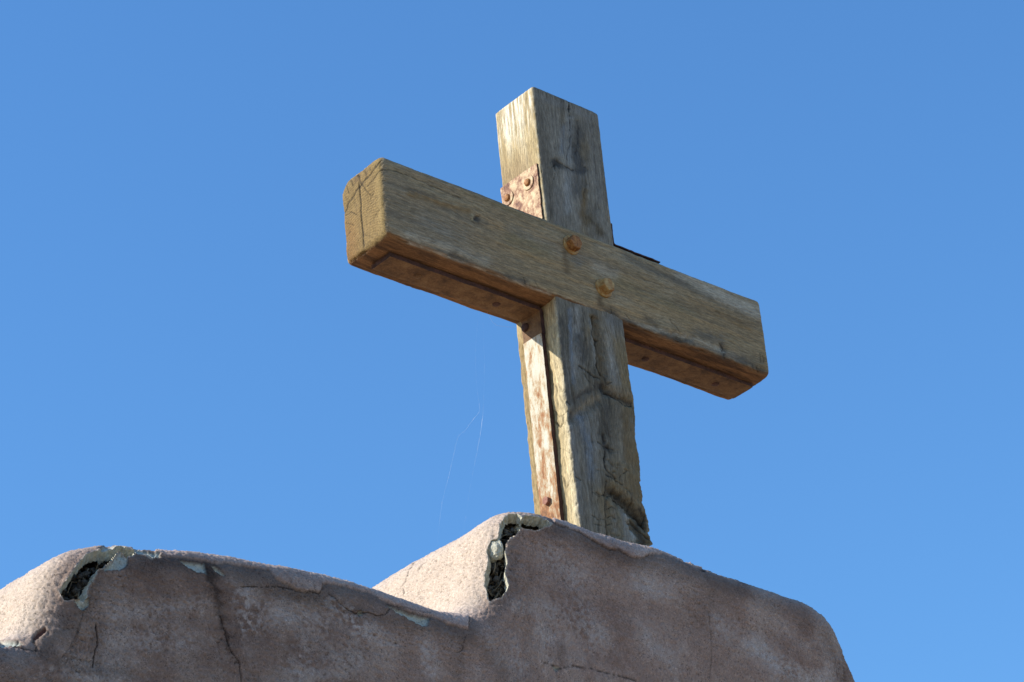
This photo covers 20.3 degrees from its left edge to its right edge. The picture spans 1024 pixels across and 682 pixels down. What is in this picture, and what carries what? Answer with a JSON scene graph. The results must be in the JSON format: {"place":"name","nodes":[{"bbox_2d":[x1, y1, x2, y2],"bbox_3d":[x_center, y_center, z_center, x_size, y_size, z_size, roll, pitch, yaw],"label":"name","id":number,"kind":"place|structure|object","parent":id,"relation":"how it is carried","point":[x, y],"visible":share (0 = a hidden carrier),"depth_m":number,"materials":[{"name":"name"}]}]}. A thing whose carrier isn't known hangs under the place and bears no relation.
{"place":"outdoors","nodes":[
{"label":"outdoors","id":0,"kind":"place"},
{"bbox_2d":[0,512,854,681],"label":"stucco wall","id":1,"kind":"structure","parent":0,"point":[517,597],"depth_m":4.87,"materials":[{"name":"paint"}]},
{"bbox_2d":[343,87,768,545],"bbox_3d":[0.130,0.059,5.735,1.048,1.266,0.150,19,-38,-37],"label":"wooden cross","id":2,"kind":"object","parent":1,"relation":"attached to","point":[565,283],"visible":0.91,"depth_m":5.70,"materials":[{"name":"brown wood"}]},
{"bbox_2d":[0,0,1023,681],"label":"sky","id":3,"kind":"structure","parent":0,"point":[194,356],"materials":[{"name":"blue"}]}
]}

